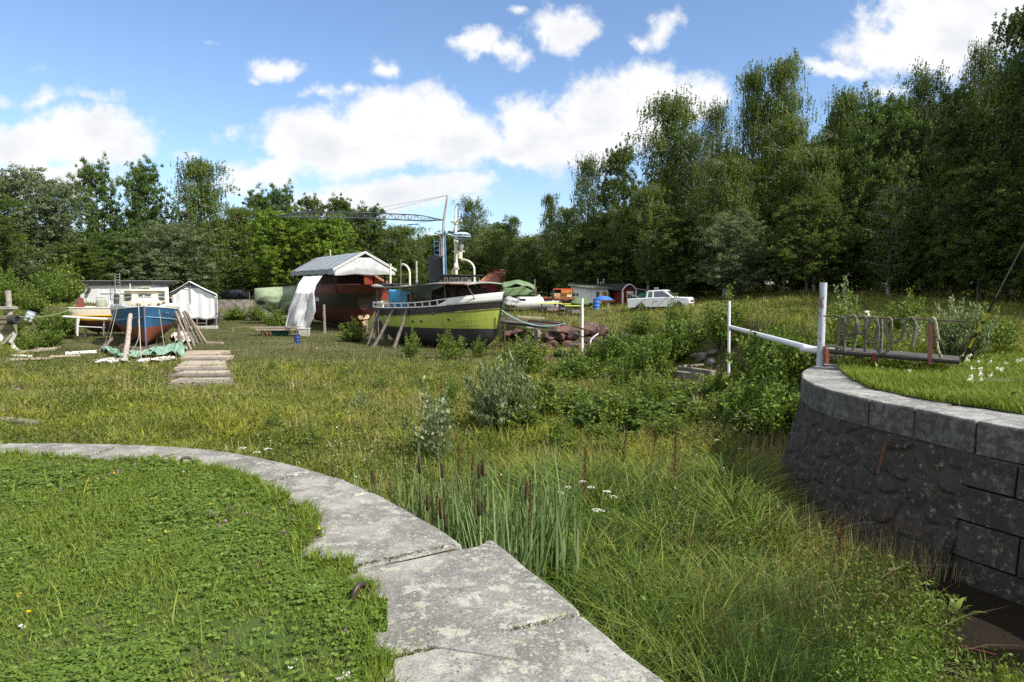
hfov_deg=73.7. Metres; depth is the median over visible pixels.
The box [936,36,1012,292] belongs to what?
tree
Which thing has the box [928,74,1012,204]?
tree
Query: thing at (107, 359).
white sheet
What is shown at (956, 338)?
shrub
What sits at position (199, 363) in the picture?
plank
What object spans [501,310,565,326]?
blue rope
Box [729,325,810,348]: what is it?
slanting pipe
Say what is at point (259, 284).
tree
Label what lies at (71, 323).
shrub
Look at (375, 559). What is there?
joint grass
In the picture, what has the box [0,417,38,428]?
plank
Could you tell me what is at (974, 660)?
bog herbs
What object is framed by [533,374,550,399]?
shrub
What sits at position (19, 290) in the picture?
shrub
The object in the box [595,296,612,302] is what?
parasol
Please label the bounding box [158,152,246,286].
tree
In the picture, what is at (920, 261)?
tree
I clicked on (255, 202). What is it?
tree
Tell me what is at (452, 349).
shrub
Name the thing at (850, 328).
shrub
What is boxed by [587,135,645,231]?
tree
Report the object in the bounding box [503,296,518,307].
wrapped bundle
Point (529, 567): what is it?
cattail
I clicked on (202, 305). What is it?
shed
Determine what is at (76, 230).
tree
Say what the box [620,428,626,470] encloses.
dock plant
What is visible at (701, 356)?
boulder
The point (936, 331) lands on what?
mossy rope
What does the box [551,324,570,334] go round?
boulder
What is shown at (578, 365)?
shrub
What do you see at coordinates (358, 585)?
mooring ring
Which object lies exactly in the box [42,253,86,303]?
shrub
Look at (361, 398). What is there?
shrub
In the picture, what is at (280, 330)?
plank table
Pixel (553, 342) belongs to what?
boulder
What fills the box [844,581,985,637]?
dock leaves
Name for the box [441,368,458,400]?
shrub
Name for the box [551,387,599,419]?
shrub
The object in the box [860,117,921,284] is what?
tree
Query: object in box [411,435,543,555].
cattail
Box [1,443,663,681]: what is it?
quay wall
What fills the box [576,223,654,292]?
tree
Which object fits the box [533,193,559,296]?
tree
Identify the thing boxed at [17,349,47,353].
plank
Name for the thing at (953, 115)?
tree
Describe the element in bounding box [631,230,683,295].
tree
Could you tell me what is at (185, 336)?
shore pole
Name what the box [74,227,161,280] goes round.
tree
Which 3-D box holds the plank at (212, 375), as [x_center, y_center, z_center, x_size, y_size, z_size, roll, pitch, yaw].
[-13.771,1.596,30.131,2.887,0.297,0.800,0,5,5]
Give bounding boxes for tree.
[0,162,90,289]
[0,186,42,280]
[0,259,33,292]
[11,172,98,278]
[24,239,120,287]
[60,226,85,243]
[63,151,133,275]
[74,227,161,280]
[83,264,141,280]
[102,154,180,277]
[106,217,240,301]
[107,207,181,259]
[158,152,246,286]
[165,257,230,302]
[196,215,232,255]
[206,252,256,291]
[210,205,262,287]
[210,252,263,295]
[224,183,284,286]
[235,206,321,286]
[237,266,285,291]
[257,258,310,286]
[259,178,308,267]
[294,213,366,282]
[296,191,332,260]
[318,192,358,252]
[325,203,385,252]
[345,200,398,264]
[368,223,437,283]
[369,225,412,288]
[375,264,426,289]
[392,251,428,289]
[396,231,458,283]
[417,234,462,283]
[420,269,480,287]
[446,194,498,287]
[447,229,497,286]
[451,249,507,289]
[463,226,519,277]
[477,218,516,269]
[492,272,549,297]
[497,215,523,297]
[508,235,549,296]
[517,232,540,295]
[521,233,560,295]
[521,259,559,296]
[525,252,572,296]
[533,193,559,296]
[535,205,584,286]
[542,223,611,288]
[552,245,643,296]
[566,151,612,274]
[567,211,616,279]
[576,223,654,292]
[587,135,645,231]
[596,202,644,286]
[621,84,718,289]
[621,181,680,290]
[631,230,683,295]
[641,212,716,296]
[652,239,712,297]
[663,125,726,296]
[673,181,709,287]
[683,150,768,297]
[683,208,796,297]
[683,244,722,295]
[693,94,746,247]
[698,237,768,295]
[702,145,764,233]
[730,58,772,289]
[732,162,776,276]
[735,225,780,292]
[745,112,824,290]
[747,47,821,289]
[753,187,858,296]
[756,211,801,290]
[765,259,819,290]
[774,225,862,291]
[786,142,847,292]
[788,132,818,287]
[802,136,838,286]
[803,84,883,288]
[804,117,851,285]
[822,81,933,291]
[822,218,887,292]
[825,112,872,284]
[840,108,890,287]
[843,236,909,294]
[847,182,931,296]
[852,199,929,293]
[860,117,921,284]
[864,208,951,295]
[881,56,970,291]
[881,89,931,144]
[893,95,951,288]
[906,97,1005,292]
[908,85,965,289]
[911,216,995,298]
[920,158,1023,302]
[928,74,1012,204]
[935,195,1015,301]
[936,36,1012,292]
[955,205,1023,301]
[956,4,1023,298]
[984,78,1023,198]
[988,70,1023,287]
[988,198,1023,296]
[993,104,1023,207]
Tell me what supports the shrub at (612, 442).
on the ground at (998, 624)
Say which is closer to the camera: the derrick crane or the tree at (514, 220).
the derrick crane
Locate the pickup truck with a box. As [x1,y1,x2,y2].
[627,287,695,311]
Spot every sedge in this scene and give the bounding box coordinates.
[239,445,656,502]
[422,436,968,681]
[484,443,1007,681]
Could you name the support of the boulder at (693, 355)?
on the ground at (998, 624)
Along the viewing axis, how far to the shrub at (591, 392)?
18.60 m
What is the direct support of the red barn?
on the ground at (998, 624)
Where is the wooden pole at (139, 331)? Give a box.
[138,304,140,356]
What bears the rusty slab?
on the ground at (998, 624)
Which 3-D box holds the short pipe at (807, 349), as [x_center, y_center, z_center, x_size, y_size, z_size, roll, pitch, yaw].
[6.398,0.197,14.106,0.164,0.191,0.880,-4,6,-39]
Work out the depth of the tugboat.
46.84 m
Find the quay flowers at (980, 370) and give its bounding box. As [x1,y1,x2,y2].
[889,351,1023,381]
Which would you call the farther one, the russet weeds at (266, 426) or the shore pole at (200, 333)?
the shore pole at (200, 333)
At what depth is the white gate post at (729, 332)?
30.32 m
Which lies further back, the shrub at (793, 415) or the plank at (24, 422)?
the plank at (24, 422)
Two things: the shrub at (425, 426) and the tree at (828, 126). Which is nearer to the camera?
the shrub at (425, 426)
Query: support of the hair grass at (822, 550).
on the ground at (998, 624)
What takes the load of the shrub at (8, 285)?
on the ground at (998, 624)
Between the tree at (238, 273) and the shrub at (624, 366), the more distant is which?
the tree at (238, 273)
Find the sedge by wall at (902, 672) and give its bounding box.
[737,613,995,681]
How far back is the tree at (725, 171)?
58.43 m
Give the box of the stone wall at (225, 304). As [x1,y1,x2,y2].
[217,300,313,318]
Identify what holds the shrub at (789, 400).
on the ground at (998, 624)
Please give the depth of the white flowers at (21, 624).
2.92 m
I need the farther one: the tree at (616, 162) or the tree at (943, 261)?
the tree at (616, 162)
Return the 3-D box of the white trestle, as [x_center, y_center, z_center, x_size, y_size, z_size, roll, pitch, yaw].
[-33.840,-1.234,54.833,3.994,1.618,0.795,0,5,0]
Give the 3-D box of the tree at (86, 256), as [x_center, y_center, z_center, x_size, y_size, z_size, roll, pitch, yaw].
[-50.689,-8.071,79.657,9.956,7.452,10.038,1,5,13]
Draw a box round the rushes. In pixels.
[695,538,921,681]
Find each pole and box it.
[1,333,12,344]
[175,311,191,349]
[179,311,194,346]
[182,311,198,344]
[183,317,195,343]
[184,310,201,341]
[186,311,206,341]
[415,261,417,281]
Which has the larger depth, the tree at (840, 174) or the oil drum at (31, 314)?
the tree at (840, 174)
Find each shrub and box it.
[0,266,19,305]
[0,310,30,332]
[5,273,31,304]
[7,330,42,349]
[12,284,51,311]
[25,269,69,304]
[27,329,67,347]
[32,309,75,337]
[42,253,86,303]
[55,307,81,333]
[219,304,248,319]
[245,301,266,320]
[259,304,286,325]
[262,403,285,429]
[268,356,275,371]
[296,416,326,452]
[337,316,369,341]
[348,389,369,407]
[366,372,390,389]
[399,327,421,357]
[401,393,445,456]
[418,375,453,460]
[428,398,451,431]
[432,392,450,421]
[436,327,467,359]
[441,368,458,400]
[463,349,538,432]
[465,409,478,428]
[471,334,487,357]
[487,390,549,433]
[502,339,516,359]
[505,326,549,374]
[521,371,583,420]
[522,377,555,409]
[527,385,550,418]
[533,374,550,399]
[537,405,578,454]
[539,360,572,380]
[542,381,555,407]
[544,354,612,381]
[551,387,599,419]
[553,348,578,360]
[559,350,570,361]
[567,398,651,439]
[572,388,597,408]
[574,388,601,409]
[582,340,605,360]
[582,374,649,430]
[584,411,620,444]
[587,331,648,366]
[589,428,631,456]
[594,379,612,405]
[606,353,637,390]
[610,379,639,400]
[619,302,656,337]
[621,369,658,406]
[621,394,704,424]
[624,330,680,380]
[627,363,672,405]
[635,364,667,404]
[642,402,686,441]
[648,316,706,363]
[654,376,699,403]
[664,293,693,329]
[672,399,718,427]
[688,371,733,399]
[699,391,757,422]
[703,282,749,349]
[709,383,755,418]
[715,375,800,437]
[725,330,810,395]
[753,321,806,372]
[759,375,799,412]
[770,333,816,386]
[774,392,799,412]
[779,397,797,436]
[826,289,883,356]
[833,273,859,327]
[883,286,925,334]
[900,314,927,342]
[923,294,999,360]
[972,301,1023,353]
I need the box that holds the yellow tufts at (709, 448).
[475,353,843,526]
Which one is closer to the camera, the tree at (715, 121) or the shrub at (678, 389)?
the shrub at (678, 389)
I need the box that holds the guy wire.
[961,242,1023,361]
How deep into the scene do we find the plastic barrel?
56.66 m
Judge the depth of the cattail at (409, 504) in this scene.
7.38 m
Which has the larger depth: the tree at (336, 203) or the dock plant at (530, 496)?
the tree at (336, 203)
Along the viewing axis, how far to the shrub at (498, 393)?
16.55 m
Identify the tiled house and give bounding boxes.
[480,269,505,292]
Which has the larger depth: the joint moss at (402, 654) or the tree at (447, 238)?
the tree at (447, 238)
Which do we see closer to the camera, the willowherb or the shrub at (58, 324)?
the willowherb
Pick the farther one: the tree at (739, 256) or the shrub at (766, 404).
the tree at (739, 256)
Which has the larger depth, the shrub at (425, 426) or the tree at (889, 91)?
the tree at (889, 91)
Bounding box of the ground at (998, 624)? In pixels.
[0,284,1023,648]
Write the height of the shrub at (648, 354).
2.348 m
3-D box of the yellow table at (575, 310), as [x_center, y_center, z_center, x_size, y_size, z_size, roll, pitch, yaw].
[4.880,-2.392,53.991,1.444,0.837,0.900,0,5,0]
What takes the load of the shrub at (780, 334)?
on the ground at (998, 624)
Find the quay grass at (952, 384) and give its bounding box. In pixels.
[835,351,1023,413]
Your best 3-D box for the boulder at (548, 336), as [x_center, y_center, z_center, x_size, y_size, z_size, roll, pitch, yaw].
[2.730,-0.241,48.308,1.102,0.683,1.141,11,13,40]
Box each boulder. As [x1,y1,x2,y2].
[506,330,514,340]
[511,328,521,333]
[524,326,533,333]
[532,330,541,337]
[543,333,555,342]
[547,340,558,346]
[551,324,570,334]
[554,333,566,339]
[562,340,573,347]
[567,327,580,339]
[574,342,586,346]
[580,337,595,343]
[584,322,597,335]
[591,327,600,336]
[597,324,608,333]
[691,353,696,359]
[697,352,709,361]
[706,357,715,365]
[707,349,716,354]
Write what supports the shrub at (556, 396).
on the ground at (998, 624)
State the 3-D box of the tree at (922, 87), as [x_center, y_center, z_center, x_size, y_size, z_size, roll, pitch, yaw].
[34.525,-13.513,56.673,6.707,19.247,5.738,5,7,43]
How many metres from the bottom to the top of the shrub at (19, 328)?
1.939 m
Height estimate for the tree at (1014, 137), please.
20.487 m
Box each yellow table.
[539,303,561,313]
[554,304,569,311]
[564,305,580,313]
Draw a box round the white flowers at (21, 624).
[19,471,350,680]
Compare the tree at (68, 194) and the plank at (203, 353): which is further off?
the tree at (68, 194)
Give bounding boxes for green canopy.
[502,279,535,296]
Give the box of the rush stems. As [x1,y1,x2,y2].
[703,508,943,681]
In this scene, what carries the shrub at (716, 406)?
on the ground at (998, 624)
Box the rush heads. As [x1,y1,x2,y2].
[702,502,941,652]
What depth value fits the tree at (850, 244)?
54.53 m
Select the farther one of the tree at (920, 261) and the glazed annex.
the glazed annex
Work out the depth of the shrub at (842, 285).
19.48 m
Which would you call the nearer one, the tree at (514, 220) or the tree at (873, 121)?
the tree at (873, 121)
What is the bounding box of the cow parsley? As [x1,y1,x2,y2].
[239,409,758,567]
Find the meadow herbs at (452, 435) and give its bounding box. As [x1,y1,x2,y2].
[0,293,1023,572]
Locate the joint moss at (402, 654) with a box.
[89,444,576,657]
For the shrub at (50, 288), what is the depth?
67.29 m
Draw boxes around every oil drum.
[24,310,35,321]
[294,334,300,343]
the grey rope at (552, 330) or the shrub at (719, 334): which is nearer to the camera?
the shrub at (719, 334)
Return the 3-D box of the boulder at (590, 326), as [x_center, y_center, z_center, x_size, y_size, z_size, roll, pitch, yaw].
[5.347,-0.923,49.072,1.483,0.736,2.107,-8,8,24]
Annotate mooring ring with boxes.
[180,456,192,461]
[351,581,368,599]
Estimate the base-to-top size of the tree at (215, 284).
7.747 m
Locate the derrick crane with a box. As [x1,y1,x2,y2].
[276,195,447,274]
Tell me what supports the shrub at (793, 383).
on the ground at (998, 624)
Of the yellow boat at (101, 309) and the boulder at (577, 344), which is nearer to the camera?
the boulder at (577, 344)
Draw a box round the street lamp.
[427,233,441,255]
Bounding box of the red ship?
[313,274,384,328]
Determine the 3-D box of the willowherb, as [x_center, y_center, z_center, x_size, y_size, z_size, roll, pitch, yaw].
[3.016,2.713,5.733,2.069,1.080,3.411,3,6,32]
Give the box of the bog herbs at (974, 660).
[891,646,1023,681]
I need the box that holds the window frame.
[627,291,632,299]
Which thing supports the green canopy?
on the ground at (998, 624)
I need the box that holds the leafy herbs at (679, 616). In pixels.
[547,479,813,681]
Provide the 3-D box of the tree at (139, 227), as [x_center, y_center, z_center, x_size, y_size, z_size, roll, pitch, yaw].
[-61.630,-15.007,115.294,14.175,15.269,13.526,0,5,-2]
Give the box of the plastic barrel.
[593,299,599,309]
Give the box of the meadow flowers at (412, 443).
[3,290,1021,510]
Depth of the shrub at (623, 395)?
20.41 m
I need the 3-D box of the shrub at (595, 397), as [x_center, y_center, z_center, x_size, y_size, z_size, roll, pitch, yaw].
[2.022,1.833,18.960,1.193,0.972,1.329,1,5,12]
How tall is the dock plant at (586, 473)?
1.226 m
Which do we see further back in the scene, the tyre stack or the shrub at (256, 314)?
the shrub at (256, 314)
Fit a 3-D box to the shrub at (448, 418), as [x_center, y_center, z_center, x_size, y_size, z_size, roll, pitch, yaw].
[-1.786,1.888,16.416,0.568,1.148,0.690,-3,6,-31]
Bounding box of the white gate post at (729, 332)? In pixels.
[727,301,739,375]
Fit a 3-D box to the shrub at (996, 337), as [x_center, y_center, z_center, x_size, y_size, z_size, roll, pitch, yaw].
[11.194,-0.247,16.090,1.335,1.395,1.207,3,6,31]
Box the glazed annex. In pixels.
[636,288,649,294]
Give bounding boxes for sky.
[0,0,1023,283]
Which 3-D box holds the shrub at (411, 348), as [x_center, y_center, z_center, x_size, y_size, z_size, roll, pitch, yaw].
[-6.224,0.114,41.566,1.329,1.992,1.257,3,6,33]
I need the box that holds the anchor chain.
[129,320,138,352]
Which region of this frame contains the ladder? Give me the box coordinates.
[114,273,120,303]
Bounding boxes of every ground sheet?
[102,344,125,357]
[129,348,155,356]
[149,340,186,356]
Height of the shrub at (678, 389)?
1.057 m
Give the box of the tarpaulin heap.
[567,297,592,308]
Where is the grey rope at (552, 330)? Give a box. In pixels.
[518,326,581,330]
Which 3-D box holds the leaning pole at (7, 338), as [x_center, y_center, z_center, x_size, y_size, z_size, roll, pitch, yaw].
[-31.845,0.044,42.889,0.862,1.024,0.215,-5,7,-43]
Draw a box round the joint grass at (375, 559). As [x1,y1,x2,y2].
[96,449,569,657]
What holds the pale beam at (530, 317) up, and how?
on the ground at (998, 624)
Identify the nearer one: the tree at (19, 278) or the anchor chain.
the anchor chain
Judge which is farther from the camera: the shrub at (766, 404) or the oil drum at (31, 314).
the oil drum at (31, 314)
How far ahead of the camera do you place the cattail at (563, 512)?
7.80 m
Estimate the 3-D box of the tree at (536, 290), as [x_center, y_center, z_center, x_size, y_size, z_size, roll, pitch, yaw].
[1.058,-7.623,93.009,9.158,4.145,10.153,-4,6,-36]
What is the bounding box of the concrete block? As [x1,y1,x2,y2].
[204,326,217,328]
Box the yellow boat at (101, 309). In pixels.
[68,297,122,336]
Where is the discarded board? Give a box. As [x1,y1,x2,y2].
[8,332,16,342]
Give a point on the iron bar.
(591, 331)
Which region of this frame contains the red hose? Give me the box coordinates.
[948,643,995,654]
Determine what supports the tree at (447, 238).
on the ground at (998, 624)
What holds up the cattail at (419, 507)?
on the ground at (998, 624)
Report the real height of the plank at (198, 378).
0.219 m
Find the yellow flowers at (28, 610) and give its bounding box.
[16,463,319,613]
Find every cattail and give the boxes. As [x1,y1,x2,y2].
[343,456,401,506]
[361,450,457,522]
[362,444,489,546]
[394,440,505,549]
[406,450,489,548]
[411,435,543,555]
[412,477,500,546]
[413,457,518,548]
[426,473,554,561]
[450,491,551,575]
[452,475,557,578]
[453,475,545,564]
[477,447,581,577]
[477,470,589,582]
[517,465,588,591]
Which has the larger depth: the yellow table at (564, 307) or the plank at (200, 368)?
the yellow table at (564, 307)
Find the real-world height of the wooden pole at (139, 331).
3.103 m
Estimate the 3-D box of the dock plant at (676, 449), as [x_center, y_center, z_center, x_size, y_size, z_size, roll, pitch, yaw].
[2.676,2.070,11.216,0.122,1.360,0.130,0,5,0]
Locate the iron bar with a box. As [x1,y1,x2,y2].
[573,326,608,336]
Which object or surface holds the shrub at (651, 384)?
on the ground at (998, 624)
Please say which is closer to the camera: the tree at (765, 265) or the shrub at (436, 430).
the shrub at (436, 430)
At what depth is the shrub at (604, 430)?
15.40 m
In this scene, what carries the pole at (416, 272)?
on the tugboat
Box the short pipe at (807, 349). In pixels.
[800,344,841,356]
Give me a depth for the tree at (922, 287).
62.84 m
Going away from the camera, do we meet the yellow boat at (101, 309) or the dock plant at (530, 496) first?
the dock plant at (530, 496)
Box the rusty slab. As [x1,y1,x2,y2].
[539,356,558,360]
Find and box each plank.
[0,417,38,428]
[7,357,50,360]
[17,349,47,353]
[50,354,79,357]
[65,350,96,354]
[163,373,235,379]
[170,379,233,388]
[171,378,228,381]
[173,365,226,370]
[178,362,225,365]
[179,370,229,372]
[180,355,233,360]
[180,367,224,371]
[181,361,225,362]
[184,352,221,355]
[184,357,219,360]
[185,350,229,354]
[205,342,223,343]
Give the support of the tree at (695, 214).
on the ground at (998, 624)
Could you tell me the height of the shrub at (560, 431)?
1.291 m
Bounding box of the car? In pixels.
[216,289,248,299]
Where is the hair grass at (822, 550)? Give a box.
[546,495,919,680]
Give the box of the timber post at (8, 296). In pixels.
[4,290,14,345]
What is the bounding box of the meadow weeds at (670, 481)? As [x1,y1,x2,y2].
[0,285,1023,652]
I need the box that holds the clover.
[0,452,396,681]
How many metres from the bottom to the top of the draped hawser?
0.933 m
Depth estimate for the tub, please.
57.98 m
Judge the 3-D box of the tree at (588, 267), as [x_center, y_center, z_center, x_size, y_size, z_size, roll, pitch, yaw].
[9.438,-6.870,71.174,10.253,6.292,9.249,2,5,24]
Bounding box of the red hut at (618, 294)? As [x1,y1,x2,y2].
[598,283,636,304]
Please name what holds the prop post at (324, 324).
on the ground at (998, 624)
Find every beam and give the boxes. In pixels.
[518,316,544,318]
[667,370,703,379]
[677,366,715,374]
[682,363,703,366]
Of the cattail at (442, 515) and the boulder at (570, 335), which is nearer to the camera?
the cattail at (442, 515)
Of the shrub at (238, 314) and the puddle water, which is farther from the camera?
the shrub at (238, 314)
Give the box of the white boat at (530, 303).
[502,297,562,310]
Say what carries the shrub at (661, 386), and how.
on the ground at (998, 624)
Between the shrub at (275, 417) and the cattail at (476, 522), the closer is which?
the cattail at (476, 522)
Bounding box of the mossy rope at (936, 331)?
[927,317,942,364]
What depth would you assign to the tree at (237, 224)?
96.17 m
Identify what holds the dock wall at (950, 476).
on the ground at (998, 624)
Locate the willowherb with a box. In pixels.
[789,567,985,681]
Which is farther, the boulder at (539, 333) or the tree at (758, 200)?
the tree at (758, 200)
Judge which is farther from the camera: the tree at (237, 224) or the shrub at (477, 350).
the tree at (237, 224)
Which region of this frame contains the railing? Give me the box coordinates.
[816,283,963,365]
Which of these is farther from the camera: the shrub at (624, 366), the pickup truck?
the pickup truck
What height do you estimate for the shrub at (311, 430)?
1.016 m
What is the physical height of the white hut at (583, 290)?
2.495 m
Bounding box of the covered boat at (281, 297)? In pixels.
[254,284,326,322]
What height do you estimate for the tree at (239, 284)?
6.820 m
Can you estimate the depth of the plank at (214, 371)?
32.05 m
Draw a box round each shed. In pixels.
[74,281,174,305]
[169,281,219,328]
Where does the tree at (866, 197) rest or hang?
on the ground at (998, 624)
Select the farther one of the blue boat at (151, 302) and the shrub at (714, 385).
the blue boat at (151, 302)
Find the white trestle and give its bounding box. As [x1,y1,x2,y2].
[62,316,112,335]
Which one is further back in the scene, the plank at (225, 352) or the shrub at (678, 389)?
the plank at (225, 352)
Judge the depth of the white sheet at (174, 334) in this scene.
54.52 m
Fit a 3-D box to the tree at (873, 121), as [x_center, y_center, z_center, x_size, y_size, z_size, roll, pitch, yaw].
[30.446,-12.706,57.014,8.141,17.627,7.768,-2,5,-26]
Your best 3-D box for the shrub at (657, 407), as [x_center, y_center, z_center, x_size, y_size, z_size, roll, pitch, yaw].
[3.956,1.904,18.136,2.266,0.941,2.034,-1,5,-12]
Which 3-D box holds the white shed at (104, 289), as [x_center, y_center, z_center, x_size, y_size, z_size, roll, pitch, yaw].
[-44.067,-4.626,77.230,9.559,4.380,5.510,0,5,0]
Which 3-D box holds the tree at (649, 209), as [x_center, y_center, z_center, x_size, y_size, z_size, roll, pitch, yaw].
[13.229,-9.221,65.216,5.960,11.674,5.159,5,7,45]
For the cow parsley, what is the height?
1.907 m
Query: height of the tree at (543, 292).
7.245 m
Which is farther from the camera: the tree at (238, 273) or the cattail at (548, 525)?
the tree at (238, 273)
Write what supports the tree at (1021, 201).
on the ground at (998, 624)
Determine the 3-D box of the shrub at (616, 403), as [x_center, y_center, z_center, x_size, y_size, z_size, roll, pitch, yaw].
[2.534,1.620,16.580,1.560,1.694,1.725,-1,5,-7]
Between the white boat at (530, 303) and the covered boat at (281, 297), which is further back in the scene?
the covered boat at (281, 297)
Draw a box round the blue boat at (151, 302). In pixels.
[110,285,178,344]
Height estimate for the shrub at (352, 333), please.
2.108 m
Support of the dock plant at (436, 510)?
on the ground at (998, 624)
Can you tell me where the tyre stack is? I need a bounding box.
[6,315,20,324]
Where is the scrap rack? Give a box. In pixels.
[543,288,573,308]
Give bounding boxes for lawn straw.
[3,452,345,678]
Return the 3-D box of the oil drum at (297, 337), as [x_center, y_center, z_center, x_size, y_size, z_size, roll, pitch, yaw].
[-16.069,-0.145,51.090,0.484,0.716,0.484,0,5,0]
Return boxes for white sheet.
[92,356,129,362]
[137,356,175,362]
[171,331,190,341]
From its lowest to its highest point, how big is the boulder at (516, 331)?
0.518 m
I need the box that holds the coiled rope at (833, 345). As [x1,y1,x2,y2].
[822,344,843,349]
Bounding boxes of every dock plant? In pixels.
[435,491,438,527]
[456,444,460,501]
[470,453,473,533]
[524,476,532,551]
[581,450,588,503]
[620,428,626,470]
[652,428,656,452]
[672,426,677,482]
[837,518,843,563]
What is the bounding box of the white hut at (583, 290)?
[568,283,613,303]
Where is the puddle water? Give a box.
[838,632,1023,681]
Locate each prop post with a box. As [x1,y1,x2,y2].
[306,296,307,336]
[322,304,325,333]
[365,315,367,331]
[382,324,384,341]
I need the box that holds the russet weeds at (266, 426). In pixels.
[0,355,577,512]
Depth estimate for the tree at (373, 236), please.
101.63 m
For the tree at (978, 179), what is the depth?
43.09 m
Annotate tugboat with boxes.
[371,202,504,347]
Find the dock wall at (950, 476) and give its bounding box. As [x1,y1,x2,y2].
[778,363,1023,605]
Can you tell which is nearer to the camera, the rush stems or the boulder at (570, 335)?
the rush stems
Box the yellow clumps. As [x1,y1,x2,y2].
[0,361,699,531]
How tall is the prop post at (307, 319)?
3.530 m
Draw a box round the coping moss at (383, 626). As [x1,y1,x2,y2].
[363,597,387,631]
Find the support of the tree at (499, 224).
on the ground at (998, 624)
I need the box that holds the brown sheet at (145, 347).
[129,343,171,353]
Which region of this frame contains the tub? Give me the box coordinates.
[296,328,309,335]
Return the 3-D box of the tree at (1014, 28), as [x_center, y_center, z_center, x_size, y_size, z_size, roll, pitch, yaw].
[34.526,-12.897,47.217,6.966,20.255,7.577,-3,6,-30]
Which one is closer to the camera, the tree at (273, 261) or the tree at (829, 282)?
the tree at (829, 282)
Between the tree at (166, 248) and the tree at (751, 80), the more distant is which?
the tree at (166, 248)
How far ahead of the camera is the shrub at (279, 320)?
67.67 m
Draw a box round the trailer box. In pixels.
[632,293,645,298]
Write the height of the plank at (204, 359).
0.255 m
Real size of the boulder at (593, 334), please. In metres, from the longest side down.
1.098 x 0.948 x 0.866 m
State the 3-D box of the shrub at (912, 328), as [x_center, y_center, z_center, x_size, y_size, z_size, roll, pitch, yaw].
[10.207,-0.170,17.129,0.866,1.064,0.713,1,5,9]
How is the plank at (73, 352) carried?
on the ground at (998, 624)
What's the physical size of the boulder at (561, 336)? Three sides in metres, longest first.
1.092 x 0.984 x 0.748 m
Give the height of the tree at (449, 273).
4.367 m
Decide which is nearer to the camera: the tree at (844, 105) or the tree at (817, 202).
the tree at (817, 202)
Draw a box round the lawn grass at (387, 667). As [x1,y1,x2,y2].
[0,445,413,681]
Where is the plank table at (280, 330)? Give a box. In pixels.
[254,326,301,335]
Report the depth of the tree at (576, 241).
72.47 m
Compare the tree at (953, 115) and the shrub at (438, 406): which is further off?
the tree at (953, 115)
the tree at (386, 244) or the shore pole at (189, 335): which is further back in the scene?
the tree at (386, 244)
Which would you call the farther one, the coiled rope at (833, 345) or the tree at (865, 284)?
the tree at (865, 284)
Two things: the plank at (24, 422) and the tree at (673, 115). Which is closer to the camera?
the plank at (24, 422)
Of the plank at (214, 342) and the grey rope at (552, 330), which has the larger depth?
the plank at (214, 342)
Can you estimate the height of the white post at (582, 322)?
3.508 m
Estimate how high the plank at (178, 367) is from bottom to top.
0.201 m
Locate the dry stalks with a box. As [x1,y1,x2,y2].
[0,285,1023,589]
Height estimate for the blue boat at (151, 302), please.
4.302 m
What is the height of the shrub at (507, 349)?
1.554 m
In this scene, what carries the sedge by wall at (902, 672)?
on the ground at (998, 624)
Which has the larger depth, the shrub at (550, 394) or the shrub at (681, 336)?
the shrub at (681, 336)
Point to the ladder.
(120, 289)
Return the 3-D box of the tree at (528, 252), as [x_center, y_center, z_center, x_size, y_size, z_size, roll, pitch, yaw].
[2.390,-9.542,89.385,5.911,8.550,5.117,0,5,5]
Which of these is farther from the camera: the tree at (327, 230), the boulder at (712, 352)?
the tree at (327, 230)
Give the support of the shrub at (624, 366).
on the ground at (998, 624)
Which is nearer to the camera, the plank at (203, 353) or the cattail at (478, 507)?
the cattail at (478, 507)
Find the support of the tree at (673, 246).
on the ground at (998, 624)
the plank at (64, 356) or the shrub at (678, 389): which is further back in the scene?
the plank at (64, 356)
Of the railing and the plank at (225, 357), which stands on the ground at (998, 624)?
the plank at (225, 357)
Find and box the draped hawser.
[833,314,916,360]
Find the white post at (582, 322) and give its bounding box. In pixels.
[581,298,583,351]
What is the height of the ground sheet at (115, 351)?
0.328 m
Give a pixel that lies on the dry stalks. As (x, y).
(890, 551)
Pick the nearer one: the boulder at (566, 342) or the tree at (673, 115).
the boulder at (566, 342)
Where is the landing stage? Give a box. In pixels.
[500,318,563,348]
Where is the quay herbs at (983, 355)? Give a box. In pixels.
[874,350,1023,396]
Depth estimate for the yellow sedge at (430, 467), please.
12.80 m
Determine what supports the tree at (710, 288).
on the ground at (998, 624)
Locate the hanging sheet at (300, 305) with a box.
[286,276,321,327]
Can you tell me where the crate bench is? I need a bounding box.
[0,306,17,334]
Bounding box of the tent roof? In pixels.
[290,251,396,292]
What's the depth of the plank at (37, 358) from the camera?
38.70 m

